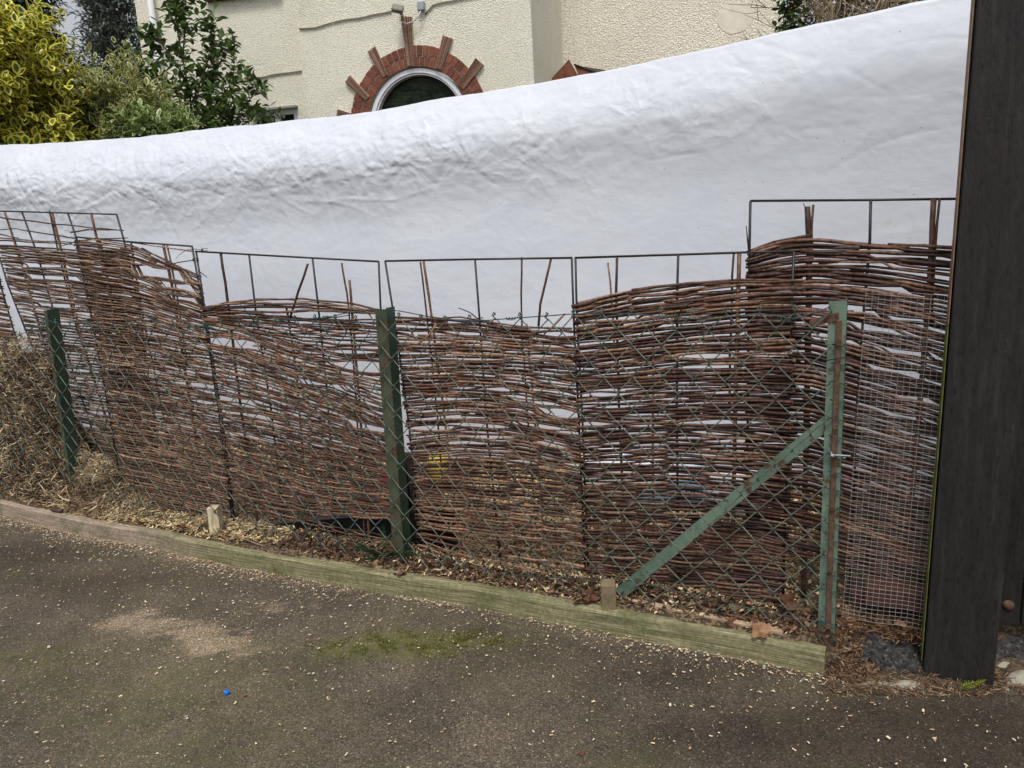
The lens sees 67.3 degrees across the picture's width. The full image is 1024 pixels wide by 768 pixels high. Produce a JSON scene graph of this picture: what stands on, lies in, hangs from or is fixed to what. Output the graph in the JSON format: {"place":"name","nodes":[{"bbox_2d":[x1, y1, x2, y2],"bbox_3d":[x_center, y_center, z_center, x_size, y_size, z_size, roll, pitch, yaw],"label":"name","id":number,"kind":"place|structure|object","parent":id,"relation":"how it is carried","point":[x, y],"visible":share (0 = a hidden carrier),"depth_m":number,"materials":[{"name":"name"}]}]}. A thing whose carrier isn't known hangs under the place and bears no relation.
{"place":"outdoors","nodes":[
{"label":"outdoors","id":0,"kind":"place"},
{"bbox_2d":[1,0,103,141],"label":"conifer","id":1,"kind":"object","parent":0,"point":[22,3],"visible":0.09,"depth_m":12.54,"materials":[{"name":"green plant"}]},
{"bbox_2d":[57,0,145,104],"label":"evergreen tree","id":2,"kind":"object","parent":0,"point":[115,24],"visible":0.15,"depth_m":14.12,"materials":[{"name":"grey plant"}]},
{"bbox_2d":[135,0,782,126],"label":"house","id":3,"kind":"structure","parent":0,"point":[375,63],"depth_m":8.16,"materials":[{"name":"paint"}]},
{"bbox_2d":[147,0,163,90],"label":"drainpipe","id":4,"kind":"object","parent":3,"relation":"attached to","point":[151,9],"visible":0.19,"depth_m":8.52,"materials":[{"name":"white plastic"}]},
{"bbox_2d":[245,70,301,79],"bbox_3d":[-2.601,-3.392,8.440,0.733,0.044,0.014,-1,12,13],"label":"cable","id":5,"kind":"object","parent":3,"relation":"attached to","point":[278,74],"visible":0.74,"depth_m":8.43,"materials":[{"name":"beige plastic"}]},
{"bbox_2d":[256,105,297,124],"bbox_3d":[-2.605,-2.213,8.708,0.590,1.737,0.239,-3,11,0],"label":"window frame","id":6,"kind":"structure","parent":3,"relation":"in","point":[292,115],"depth_m":8.55,"materials":[{"name":"white plastic"}]},
{"bbox_2d":[299,11,391,28],"bbox_3d":[-1.727,-3.751,7.938,1.038,0.084,0.014,-1,12,13],"label":"cable","id":7,"kind":"object","parent":3,"relation":"attached to","point":[344,20],"visible":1,"depth_m":7.93,"materials":[{"name":"beige plastic"}]},
{"bbox_2d":[391,4,403,14],"bbox_3d":[-1.139,-3.744,7.706,0.126,0.112,0.210,-3,11,0],"label":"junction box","id":8,"kind":"object","parent":3,"relation":"attached to","point":[397,8],"visible":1,"depth_m":7.63,"materials":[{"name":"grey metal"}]},
{"bbox_2d":[398,11,420,24],"bbox_3d":[-1.024,-3.685,7.742,0.243,0.113,0.013,0,12,13],"label":"cable","id":9,"kind":"object","parent":3,"relation":"attached to","point":[409,22],"visible":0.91,"depth_m":7.75,"materials":[{"name":"white plastic"}]},
{"bbox_2d":[417,1,425,11],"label":"junction box","id":10,"kind":"object","parent":3,"relation":"attached to","point":[420,5],"visible":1,"depth_m":7.71,"materials":[{"name":"grey plastic"}]},
{"bbox_2d":[425,0,457,14],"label":"cable","id":11,"kind":"object","parent":3,"relation":"attached to","point":[432,5],"visible":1,"depth_m":7.70,"materials":[{"name":"beige plastic"}]},
{"bbox_2d":[45,0,916,112],"label":"sky","id":12,"kind":"structure","parent":0,"point":[70,19],"materials":[{"name":"white"}]},
{"bbox_2d":[0,517,1023,767],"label":"driveway","id":13,"kind":"structure","parent":0,"point":[478,703],"depth_m":2.30,"materials":[{"name":"grey asphalt"}]},
{"bbox_2d":[258,617,543,668],"bbox_3d":[-0.348,0.865,2.603,0.924,0.012,0.374,-2,11,7],"label":"moss","id":14,"kind":"object","parent":13,"relation":"on","point":[382,643],"visible":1,"depth_m":2.58,"materials":[{"name":"green plant"}]},
{"bbox_2d":[0,500,825,675],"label":"kerb board","id":15,"kind":"object","parent":13,"relation":"on","point":[802,656],"visible":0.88,"depth_m":2.81,"materials":[{"name":"wood"}]},
{"bbox_2d":[50,507,62,512],"bbox_3d":[-2.275,0.631,3.843,0.075,0.022,0.021,2,13,26],"label":"bark piece","id":16,"kind":"object","parent":15,"relation":"on","point":[52,509],"visible":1,"depth_m":3.83,"materials":[{"name":"brown wood"}]},
{"bbox_2d":[390,570,406,574],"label":"dead leaf","id":17,"kind":"object","parent":15,"relation":"on","point":[400,572],"visible":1,"depth_m":2.93,"materials":[{"name":"brown plant"}]},
{"bbox_2d":[565,598,589,602],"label":"dead leaf","id":18,"kind":"object","parent":15,"relation":"on","point":[582,600],"visible":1,"depth_m":2.61,"materials":[{"name":"brown plant"}]},
{"bbox_2d":[0,515,1018,767],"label":"sawdust chips","id":19,"kind":"object","parent":13,"relation":"on","point":[374,625],"visible":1,"depth_m":2.67,"materials":[{"name":"brown wood"}]},
{"bbox_2d":[857,681,888,686],"bbox_3d":[1.043,0.870,2.226,0.103,0.017,0.020,-3,11,0],"label":"concrete lump","id":20,"kind":"object","parent":13,"relation":"on","point":[873,683],"visible":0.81,"depth_m":2.22,"materials":[{"name":"grey concrete"}]},
{"bbox_2d":[847,632,922,674],"bbox_3d":[1.135,0.815,2.357,0.330,0.083,0.190,2,13,26],"label":"asphalt patch","id":21,"kind":"object","parent":13,"relation":"on","point":[888,654],"visible":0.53,"depth_m":2.30,"materials":[{"name":"grey asphalt"}]},
{"bbox_2d":[889,680,924,690],"bbox_3d":[1.133,0.867,2.208,0.099,0.022,0.047,-3,11,0],"label":"concrete lump","id":22,"kind":"object","parent":13,"relation":"on","point":[903,682],"visible":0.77,"depth_m":2.20,"materials":[{"name":"beige concrete"}]},
{"bbox_2d":[811,602,1023,698],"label":"needle litter","id":23,"kind":"object","parent":13,"relation":"on","point":[838,672],"visible":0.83,"depth_m":2.26,"materials":[{"name":"brown plant"}]},
{"bbox_2d":[895,618,905,626],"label":"dead leaf","id":24,"kind":"object","parent":23,"relation":"on","point":[898,622],"visible":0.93,"depth_m":2.35,"materials":[{"name":"brown plant"}]},
{"bbox_2d":[959,679,985,690],"bbox_3d":[1.304,0.850,2.176,0.080,0.022,0.039,-3,11,0],"label":"conifer sprig","id":25,"kind":"object","parent":23,"relation":"on","point":[969,685],"visible":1,"depth_m":2.18,"materials":[{"name":"green plant"}]},
{"bbox_2d":[997,662,1008,667],"bbox_3d":[1.455,0.837,2.275,0.105,0.040,0.061,-3,11,0],"label":"concrete lump","id":26,"kind":"object","parent":13,"relation":"on","point":[1003,664],"visible":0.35,"depth_m":2.26,"materials":[{"name":"beige concrete"}]},
{"bbox_2d":[996,637,1023,659],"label":"asphalt lump","id":27,"kind":"object","parent":13,"relation":"on","point":[1012,647],"visible":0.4,"depth_m":2.29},
{"bbox_2d":[1003,670,1023,687],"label":"concrete lump","id":28,"kind":"object","parent":13,"relation":"on","point":[1018,674],"visible":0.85,"depth_m":2.20,"materials":[{"name":"beige concrete"}]},
{"bbox_2d":[0,427,1023,680],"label":"garden soil","id":29,"kind":"structure","parent":0,"point":[1008,631],"depth_m":2.94,"materials":[{"name":"brown soil"}]},
{"bbox_2d":[0,0,107,144],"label":"variegated holly","id":30,"kind":"object","parent":29,"relation":"on","point":[38,62],"visible":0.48,"depth_m":6.46,"materials":[{"name":"yellow plant"}]},
{"bbox_2d":[0,332,162,524],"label":"clippings heap","id":31,"kind":"object","parent":29,"relation":"on","point":[95,504],"visible":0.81,"depth_m":3.94,"materials":[{"name":"beige plant"}]},
{"bbox_2d":[0,279,21,358],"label":"willow hurdle","id":32,"kind":"object","parent":31,"relation":"on","point":[6,307],"visible":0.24,"depth_m":4.06,"materials":[{"name":"brown wicker"}]},
{"bbox_2d":[0,210,158,466],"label":"willow hurdle","id":33,"kind":"object","parent":31,"relation":"on","point":[58,256],"visible":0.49,"depth_m":3.88,"materials":[{"name":"brown wicker"}]},
{"bbox_2d":[53,36,109,139],"bbox_3d":[-4.158,-1.743,7.885,0.765,3.408,0.620,-8,12,-25],"label":"upright shrub","id":34,"kind":"object","parent":29,"relation":"on","point":[72,44],"visible":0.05,"depth_m":7.62,"materials":[{"name":"green plant"}]},
{"bbox_2d":[68,36,190,139],"bbox_3d":[-3.558,-1.571,7.357,1.226,3.216,1.184,5,14,35],"label":"variegated shrub","id":35,"kind":"object","parent":29,"relation":"on","point":[93,116],"visible":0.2,"depth_m":6.94,"materials":[{"name":"green plant"}]},
{"bbox_2d":[100,95,205,138],"bbox_3d":[-3.159,-1.263,7.106,0.833,2.672,0.822,-10,13,-31],"label":"pale edged shrub","id":36,"kind":"object","parent":29,"relation":"on","point":[155,123],"visible":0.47,"depth_m":6.77,"materials":[{"name":"green plant"}]},
{"bbox_2d":[73,236,233,520],"bbox_3d":[-1.681,0.020,3.621,0.810,1.442,0.028,2,13,26],"label":"willow hurdle","id":37,"kind":"object","parent":29,"relation":"on","point":[168,303],"visible":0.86,"depth_m":3.59,"materials":[{"name":"brown wicker"}]},
{"bbox_2d":[191,518,201,524],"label":"dead leaf","id":38,"kind":"object","parent":29,"relation":"on","point":[194,522],"visible":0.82,"depth_m":3.54,"materials":[{"name":"beige plant"}]},
{"bbox_2d":[125,0,289,129],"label":"camellia","id":39,"kind":"object","parent":29,"relation":"on","point":[222,109],"visible":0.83,"depth_m":7.48,"materials":[{"name":"green plant"}]},
{"bbox_2d":[206,505,224,534],"bbox_3d":[-1.335,0.650,3.477,0.050,0.205,0.050,-2,11,4],"label":"peg","id":40,"kind":"object","parent":29,"relation":"on","point":[214,521],"visible":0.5,"depth_m":3.45,"materials":[{"name":"brown wood"}]},
{"bbox_2d":[196,508,263,546],"bbox_3d":[-1.306,0.643,3.467,0.056,0.007,0.736,-13,15,-41],"label":"willow stick","id":41,"kind":"object","parent":29,"relation":"on","point":[230,533],"visible":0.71,"depth_m":3.35,"materials":[{"name":"brown wood"}]},
{"bbox_2d":[195,251,391,543],"bbox_3d":[-0.911,0.100,3.262,0.978,1.350,0.028,2,13,26],"label":"willow hurdle","id":42,"kind":"object","parent":29,"relation":"on","point":[224,313],"visible":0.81,"depth_m":3.25,"materials":[{"name":"brown wicker"}]},
{"bbox_2d":[161,258,198,266],"bbox_3d":[-1.457,-0.533,3.373,0.208,0.031,0.034,2,13,26],"label":"cable tie","id":43,"kind":"object","parent":42,"relation":"attached to","point":[182,261],"visible":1,"depth_m":3.34,"materials":[{"name":"black plastic"}]},
{"bbox_2d":[190,429,226,437],"bbox_3d":[-1.381,0.224,3.507,0.215,0.052,0.034,2,13,26],"label":"cable tie","id":44,"kind":"object","parent":42,"relation":"attached to","point":[222,431],"visible":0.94,"depth_m":3.47,"materials":[{"name":"black plastic"}]},
{"bbox_2d":[322,315,348,318],"bbox_3d":[-0.693,-0.264,3.034,0.129,0.018,0.034,4,14,33],"label":"cable tie","id":45,"kind":"object","parent":42,"relation":"attached to","point":[333,317],"visible":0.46,"depth_m":3.04,"materials":[{"name":"black plastic"}]},
{"bbox_2d":[265,507,457,549],"bbox_3d":[-0.677,0.659,3.331,0.983,0.354,0.030,2,12,22],"label":"black board","id":46,"kind":"object","parent":29,"relation":"on","point":[346,522],"visible":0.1,"depth_m":3.26,"materials":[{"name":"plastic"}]},
{"bbox_2d":[371,559,378,569],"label":"dead leaf","id":47,"kind":"object","parent":29,"relation":"on","point":[375,564],"visible":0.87,"depth_m":3.01,"materials":[{"name":"brown plant"}]},
{"bbox_2d":[351,524,424,560],"bbox_3d":[-0.515,0.643,3.058,0.293,0.140,0.301,0,12,17],"label":"green weed","id":48,"kind":"object","parent":29,"relation":"on","point":[371,551],"visible":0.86,"depth_m":3.04,"materials":[{"name":"green plant"}]},
{"bbox_2d":[405,452,417,509],"bbox_3d":[-0.460,0.473,3.325,0.095,0.360,0.050,2,13,26],"label":"black post","id":49,"kind":"object","parent":29,"relation":"on","point":[410,490],"visible":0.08,"depth_m":3.29,"materials":[{"name":"plastic"}]},
{"bbox_2d":[1,493,830,636],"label":"wood shavings","id":50,"kind":"object","parent":29,"relation":"on","point":[185,516],"visible":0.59,"depth_m":3.39},
{"bbox_2d":[0,298,847,644],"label":"chain link fence","id":51,"kind":"object","parent":29,"relation":"on","point":[828,426],"visible":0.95,"depth_m":2.75,"materials":[{"name":"green metal"}]},
{"bbox_2d":[418,323,436,343],"bbox_3d":[-0.303,-0.180,2.764,0.083,0.076,0.008,2,13,26],"label":"willow stick","id":52,"kind":"object","parent":51,"relation":"attached to","point":[429,334],"visible":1,"depth_m":2.76,"materials":[{"name":"brown wood"}]},
{"bbox_2d":[544,313,564,334],"bbox_3d":[0.144,-0.203,2.610,0.084,0.074,0.008,2,13,26],"label":"willow stick","id":53,"kind":"object","parent":51,"relation":"attached to","point":[555,323],"visible":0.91,"depth_m":2.61,"materials":[{"name":"brown wood"}]},
{"bbox_2d":[817,355,855,363],"bbox_3d":[0.919,-0.070,2.186,0.105,0.027,0.034,7,15,42],"label":"cable tie","id":54,"kind":"object","parent":51,"relation":"attached to","point":[818,362],"visible":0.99,"depth_m":2.19,"materials":[{"name":"black plastic"}]},
{"bbox_2d":[830,452,850,456],"bbox_3d":[0.958,0.205,2.238,0.055,0.014,0.034,4,14,33],"label":"cable tie","id":55,"kind":"object","parent":51,"relation":"attached to","point":[832,455],"visible":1,"depth_m":2.23,"materials":[{"name":"grey plastic"}]},
{"bbox_2d":[427,455,447,484],"bbox_3d":[-0.383,0.439,3.980,0.101,0.161,0.091,2,12,23],"label":"yellow tub","id":56,"kind":"object","parent":29,"relation":"on","point":[437,468],"visible":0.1,"depth_m":3.94,"materials":[{"name":"plastic"}]},
{"bbox_2d":[1,436,904,637],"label":"wood chips","id":57,"kind":"object","parent":29,"relation":"on","point":[550,553],"visible":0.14,"depth_m":3.07,"materials":[{"name":"brown wood"}]},
{"bbox_2d":[0,0,970,497],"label":"tarpaulin","id":58,"kind":"object","parent":29,"relation":"on","point":[694,152],"visible":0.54,"depth_m":3.89,"materials":[{"name":"white plastic"}]},
{"bbox_2d":[384,257,586,576],"bbox_3d":[-0.100,0.149,2.877,0.786,1.237,0.029,2,13,26],"label":"willow hurdle","id":59,"kind":"object","parent":29,"relation":"on","point":[457,348],"visible":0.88,"depth_m":2.86,"materials":[{"name":"brown wicker"}]},
{"bbox_2d":[458,307,482,319],"bbox_3d":[-0.149,-0.255,2.802,0.089,0.051,0.034,2,13,26],"label":"cable tie","id":60,"kind":"object","parent":59,"relation":"attached to","point":[470,313],"visible":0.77,"depth_m":2.79,"materials":[{"name":"black plastic"}]},
{"bbox_2d":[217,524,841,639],"bbox_3d":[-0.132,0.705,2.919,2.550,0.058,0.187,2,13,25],"label":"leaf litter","id":61,"kind":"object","parent":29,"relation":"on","point":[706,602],"visible":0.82,"depth_m":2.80,"materials":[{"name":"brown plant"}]},
{"bbox_2d":[717,595,728,605],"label":"dead leaf","id":62,"kind":"object","parent":61,"relation":"on","point":[719,599],"visible":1,"depth_m":2.40,"materials":[{"name":"brown plant"}]},
{"bbox_2d":[585,586,600,601],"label":"dead leaf","id":63,"kind":"object","parent":29,"relation":"on","point":[592,594],"visible":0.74,"depth_m":2.64,"materials":[{"name":"brown plant"}]},
{"bbox_2d":[600,579,616,610],"bbox_3d":[0.327,0.751,2.599,0.050,0.176,0.050,-2,11,4],"label":"peg","id":64,"kind":"object","parent":29,"relation":"on","point":[608,593],"visible":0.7,"depth_m":2.57,"materials":[{"name":"brown wood"}]},
{"bbox_2d":[569,448,723,508],"bbox_3d":[0.612,0.433,3.520,0.755,0.248,0.239,3,13,27],"label":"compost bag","id":65,"kind":"object","parent":29,"relation":"on","point":[643,482],"visible":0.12,"depth_m":3.43,"materials":[{"name":"white plastic"}]},
{"bbox_2d":[571,250,804,609],"bbox_3d":[0.566,0.183,2.558,0.749,1.222,0.029,2,13,26],"label":"willow hurdle","id":66,"kind":"object","parent":29,"relation":"on","point":[707,303],"visible":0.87,"depth_m":2.54,"materials":[{"name":"brown wicker"}]},
{"bbox_2d":[675,302,690,320],"bbox_3d":[0.551,-0.234,2.461,0.054,0.063,0.034,4,14,33],"label":"cable tie","id":67,"kind":"object","parent":66,"relation":"attached to","point":[676,319],"visible":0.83,"depth_m":2.46,"materials":[{"name":"black plastic"}]},
{"bbox_2d":[746,226,750,255],"bbox_3d":[0.726,-0.437,2.343,0.015,0.089,0.034,7,15,40],"label":"cable tie","id":68,"kind":"object","parent":66,"relation":"attached to","point":[748,252],"visible":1,"depth_m":2.33,"materials":[{"name":"black plastic"}]},
{"bbox_2d":[620,596,783,634],"bbox_3d":[0.605,0.766,2.507,0.538,0.046,0.022,4,13,31],"label":"loose plank","id":69,"kind":"object","parent":29,"relation":"on","point":[778,631],"visible":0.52,"depth_m":2.48,"materials":[{"name":"wood"}]},
{"bbox_2d":[725,617,738,626],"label":"dead leaf","id":70,"kind":"object","parent":29,"relation":"on","point":[730,621],"visible":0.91,"depth_m":2.43,"materials":[{"name":"brown plant"}]},
{"bbox_2d":[706,466,760,517],"bbox_3d":[0.971,0.464,3.320,0.258,0.227,0.184,2,12,23],"label":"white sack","id":71,"kind":"object","parent":29,"relation":"on","point":[744,514],"visible":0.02,"depth_m":3.26,"materials":[{"name":"white plastic"}]},
{"bbox_2d":[751,613,770,637],"bbox_3d":[0.771,0.748,2.385,0.062,0.024,0.119,18,28,13],"label":"dead leaf","id":72,"kind":"object","parent":29,"relation":"on","point":[761,629],"visible":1,"depth_m":2.37,"materials":[{"name":"brown plant"}]},
{"bbox_2d":[771,0,807,32],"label":"ivy","id":73,"kind":"object","parent":29,"relation":"on","point":[789,15],"visible":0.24,"depth_m":5.59,"materials":[{"name":"green plant"}]},
{"bbox_2d":[779,593,806,609],"bbox_3d":[0.907,0.704,2.482,0.120,0.055,0.026,11,-28,-25],"label":"dead leaf","id":74,"kind":"object","parent":29,"relation":"on","point":[789,602],"visible":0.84,"depth_m":2.48,"materials":[{"name":"brown plant"}]},
{"bbox_2d":[721,0,923,39],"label":"bare hedge","id":75,"kind":"object","parent":29,"relation":"on","point":[837,9],"visible":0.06,"depth_m":5.99,"materials":[{"name":"brown plant"}]},
{"bbox_2d":[743,197,955,601],"bbox_3d":[1.032,0.092,2.384,0.612,1.330,0.030,2,13,26],"label":"willow hurdle","id":76,"kind":"object","parent":29,"relation":"on","point":[847,252],"visible":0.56,"depth_m":2.34,"materials":[{"name":"brown wicker"}]},
{"bbox_2d":[846,578,896,613],"bbox_3d":[1.199,0.693,2.509,0.200,0.062,0.095,2,12,24],"label":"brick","id":77,"kind":"object","parent":29,"relation":"on","point":[860,597],"visible":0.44,"depth_m":2.50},
{"bbox_2d":[897,609,922,619],"bbox_3d":[1.330,0.703,2.426,0.200,0.062,0.095,3,13,29],"label":"brick","id":78,"kind":"object","parent":29,"relation":"on","point":[905,611],"visible":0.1,"depth_m":2.42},
{"bbox_2d":[865,575,924,611],"bbox_3d":[1.206,0.652,2.388,0.200,0.062,0.095,2,12,24],"label":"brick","id":79,"kind":"object","parent":78,"relation":"on","point":[898,594],"visible":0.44,"depth_m":2.36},
{"bbox_2d":[920,0,1023,687],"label":"gate post","id":80,"kind":"object","parent":29,"relation":"on","point":[981,391],"visible":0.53,"depth_m":2.04,"materials":[{"name":"black wood"}]},
{"bbox_2d":[841,289,950,628],"bbox_3d":[1.125,0.232,2.234,0.280,1.018,0.021,2,13,26],"label":"wire panel","id":81,"kind":"object","parent":80,"relation":"attached to","point":[905,432],"visible":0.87,"depth_m":2.24,"materials":[{"name":"grey metal"}]},
{"bbox_2d":[1000,386,1023,625],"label":"gate","id":82,"kind":"structure","parent":29,"relation":"on","point":[1012,598],"depth_m":2.27,"materials":[{"name":"wood"}]}
]}

